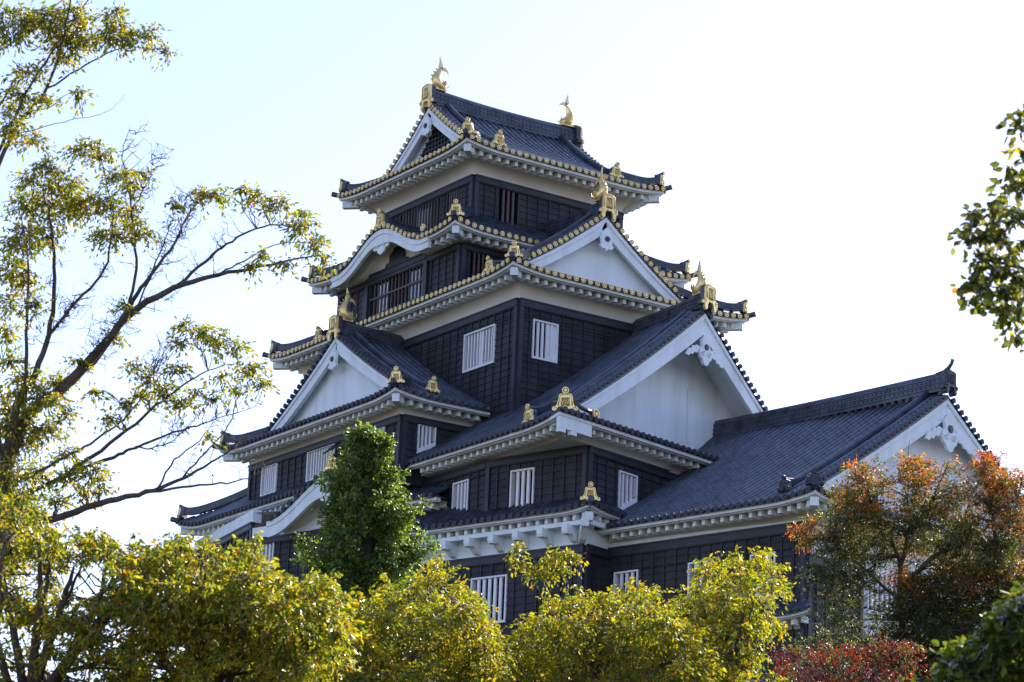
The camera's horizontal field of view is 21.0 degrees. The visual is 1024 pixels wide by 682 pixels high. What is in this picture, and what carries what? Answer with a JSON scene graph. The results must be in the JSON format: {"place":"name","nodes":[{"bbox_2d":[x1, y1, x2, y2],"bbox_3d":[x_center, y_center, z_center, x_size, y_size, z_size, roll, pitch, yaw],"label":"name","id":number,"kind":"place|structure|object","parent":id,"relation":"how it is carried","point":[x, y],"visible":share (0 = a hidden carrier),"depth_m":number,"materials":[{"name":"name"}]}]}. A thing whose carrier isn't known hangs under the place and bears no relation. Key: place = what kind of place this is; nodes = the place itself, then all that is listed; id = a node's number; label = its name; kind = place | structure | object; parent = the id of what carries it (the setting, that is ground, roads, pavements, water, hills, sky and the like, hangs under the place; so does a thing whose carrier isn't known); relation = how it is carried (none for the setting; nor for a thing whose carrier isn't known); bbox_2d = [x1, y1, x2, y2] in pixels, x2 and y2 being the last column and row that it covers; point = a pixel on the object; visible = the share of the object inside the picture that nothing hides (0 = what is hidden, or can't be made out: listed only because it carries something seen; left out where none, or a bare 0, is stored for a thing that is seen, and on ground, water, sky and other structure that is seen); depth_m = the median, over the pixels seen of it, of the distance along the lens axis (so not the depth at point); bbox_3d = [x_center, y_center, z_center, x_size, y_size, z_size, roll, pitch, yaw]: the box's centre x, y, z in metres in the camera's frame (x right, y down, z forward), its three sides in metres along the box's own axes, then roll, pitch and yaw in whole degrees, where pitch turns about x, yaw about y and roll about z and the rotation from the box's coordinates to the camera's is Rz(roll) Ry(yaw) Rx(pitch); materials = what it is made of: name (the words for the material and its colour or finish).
{"place":"outdoors","nodes":[
{"label":"outdoors","id":0,"kind":"place"},
{"bbox_2d":[0,0,1023,681],"label":"sky","id":1,"kind":"structure","parent":0,"point":[820,159],"materials":[{"name":"white"}]},
{"label":"ground","id":2,"kind":"structure","parent":0,"visible":0},
{"bbox_2d":[0,487,214,681],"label":"leafy tree","id":3,"kind":"object","parent":2,"relation":"on","point":[86,633],"visible":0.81,"depth_m":27.78,"materials":[{"name":"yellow plant"}]},
{"bbox_2d":[0,0,336,626],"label":"spreading tree","id":4,"kind":"object","parent":2,"relation":"on","point":[15,428],"visible":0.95,"depth_m":33.93,"materials":[{"name":"green plant"}]},
{"bbox_2d":[98,529,371,681],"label":"leafy tree","id":5,"kind":"object","parent":2,"relation":"on","point":[312,620],"visible":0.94,"depth_m":27.40,"materials":[{"name":"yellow plant"}]},
{"bbox_2d":[289,417,441,662],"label":"conical tree","id":6,"kind":"object","parent":2,"relation":"on","point":[370,506],"visible":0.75,"depth_m":77.36,"materials":[{"name":"green plant"}]},
{"bbox_2d":[254,553,521,681],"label":"leafy tree","id":7,"kind":"object","parent":2,"relation":"on","point":[475,657],"visible":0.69,"depth_m":34.63,"materials":[{"name":"yellow plant"}]},
{"bbox_2d":[503,541,588,618],"bbox_3d":[0.302,7.806,39.760,1.297,9.998,0.802,4,-16,-7],"label":"young shoot tree","id":8,"kind":"object","parent":2,"relation":"on","point":[545,573],"visible":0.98,"depth_m":40.99,"materials":[{"name":"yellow plant"}]},
{"bbox_2d":[453,576,726,681],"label":"leafy tree","id":9,"kind":"object","parent":2,"relation":"on","point":[618,636],"visible":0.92,"depth_m":36.70,"materials":[{"name":"yellow plant"}]},
{"bbox_2d":[635,545,796,681],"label":"leafy tree","id":10,"kind":"object","parent":2,"relation":"on","point":[739,631],"visible":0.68,"depth_m":38.73,"materials":[{"name":"yellow plant"}]},
{"bbox_2d":[768,627,933,681],"bbox_3d":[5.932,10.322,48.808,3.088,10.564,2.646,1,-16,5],"label":"crimson shrub","id":11,"kind":"object","parent":2,"relation":"on","point":[848,675],"visible":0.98,"depth_m":49.76,"materials":[{"name":"red plant"}]},
{"bbox_2d":[782,441,1012,681],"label":"autumn tree","id":12,"kind":"object","parent":2,"relation":"on","point":[860,515],"visible":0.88,"depth_m":61.56,"materials":[{"name":"orange plant"}]},
{"bbox_2d":[872,447,1023,681],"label":"autumn tree","id":13,"kind":"object","parent":2,"relation":"on","point":[991,574],"visible":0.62,"depth_m":61.40,"materials":[{"name":"orange plant"}]},
{"bbox_2d":[911,581,1023,681],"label":"broadleaf shrub","id":14,"kind":"object","parent":2,"relation":"on","point":[991,649],"visible":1,"depth_m":18.61,"materials":[{"name":"green plant"}]},
{"bbox_2d":[947,102,1023,356],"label":"broadleaf tree","id":15,"kind":"object","parent":2,"relation":"on","point":[979,283],"visible":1,"depth_m":20.93,"materials":[{"name":"green plant"}]},
{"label":"stone base","id":16,"kind":"object","parent":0,"visible":0},
{"bbox_2d":[170,57,767,681],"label":"castle keep","id":17,"kind":"structure","parent":16,"relation":"on","point":[520,339],"depth_m":106.73,"materials":[{"name":"wood"}]},
{"bbox_2d":[258,542,274,570],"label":"window","id":18,"kind":"structure","parent":17,"relation":"in","point":[269,551],"depth_m":108.18,"materials":[{"name":"white paint"}]},
{"bbox_2d":[260,462,277,495],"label":"window","id":19,"kind":"structure","parent":17,"relation":"in","point":[269,475],"depth_m":111.63,"materials":[{"name":"white paint"}]},
{"bbox_2d":[305,443,334,481],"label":"window","id":20,"kind":"structure","parent":17,"relation":"in","point":[316,461],"depth_m":108.68,"materials":[{"name":"white paint"}]},
{"bbox_2d":[372,426,385,432],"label":"window","id":21,"kind":"structure","parent":17,"relation":"in","point":[382,427],"depth_m":104.81,"materials":[{"name":"white paint"}]},
{"bbox_2d":[368,266,422,317],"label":"window","id":22,"kind":"structure","parent":17,"relation":"in","point":[406,287],"depth_m":112.63,"materials":[{"name":"grey wood"}]},
{"bbox_2d":[399,197,440,228],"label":"window","id":23,"kind":"structure","parent":17,"relation":"in","point":[428,214],"depth_m":113.90,"materials":[{"name":"grey wood"}]},
{"bbox_2d":[416,423,435,453],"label":"window","id":24,"kind":"structure","parent":17,"relation":"in","point":[426,439],"depth_m":104.26,"materials":[{"name":"white paint"}]},
{"bbox_2d":[446,188,459,219],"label":"window","id":25,"kind":"structure","parent":17,"relation":"in","point":[452,195],"depth_m":112.19,"materials":[{"name":"grey wood"}]},
{"bbox_2d":[451,479,468,509],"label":"window","id":26,"kind":"structure","parent":17,"relation":"in","point":[460,490],"depth_m":101.94,"materials":[{"name":"white paint"}]},
{"bbox_2d":[462,324,495,373],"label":"window","id":27,"kind":"structure","parent":17,"relation":"in","point":[479,345],"depth_m":106.74,"materials":[{"name":"white paint"}]},
{"bbox_2d":[468,251,492,277],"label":"window","id":28,"kind":"structure","parent":17,"relation":"in","point":[477,261],"depth_m":109.12,"materials":[{"name":"black wood"}]},
{"bbox_2d":[470,574,507,626],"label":"window","id":29,"kind":"structure","parent":17,"relation":"in","point":[493,588],"depth_m":99.30,"materials":[{"name":"white paint"}]},
{"bbox_2d":[497,188,519,225],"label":"window","id":30,"kind":"structure","parent":17,"relation":"in","point":[508,201],"depth_m":111.91,"materials":[{"name":"black wood"}]},
{"bbox_2d":[509,467,534,506],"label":"window","id":31,"kind":"structure","parent":17,"relation":"in","point":[522,483],"depth_m":99.59,"materials":[{"name":"white paint"}]},
{"bbox_2d":[531,319,558,363],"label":"window","id":32,"kind":"structure","parent":17,"relation":"in","point":[544,334],"depth_m":105.34,"materials":[{"name":"white paint"}]},
{"bbox_2d":[617,470,637,509],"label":"window","id":33,"kind":"structure","parent":17,"relation":"in","point":[627,482],"depth_m":99.37,"materials":[{"name":"white paint"}]},
{"bbox_2d":[594,359,1023,681],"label":"castle wing","id":34,"kind":"structure","parent":16,"relation":"on","point":[764,478],"depth_m":96.70,"materials":[{"name":"grey tile"}]},
{"bbox_2d":[613,569,638,615],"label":"window","id":35,"kind":"structure","parent":34,"relation":"in","point":[620,578],"depth_m":97.33,"materials":[{"name":"white paint"}]},
{"bbox_2d":[687,561,712,597],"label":"window","id":36,"kind":"structure","parent":34,"relation":"in","point":[691,565],"depth_m":95.21,"materials":[{"name":"white paint"}]},
{"bbox_2d":[750,551,775,600],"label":"window","id":37,"kind":"structure","parent":34,"relation":"in","point":[773,557],"depth_m":93.12,"materials":[{"name":"white paint"}]},
{"bbox_2d":[865,553,903,618],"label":"window","id":38,"kind":"structure","parent":34,"relation":"in","point":[866,602],"depth_m":94.84,"materials":[{"name":"white paint"}]}
]}

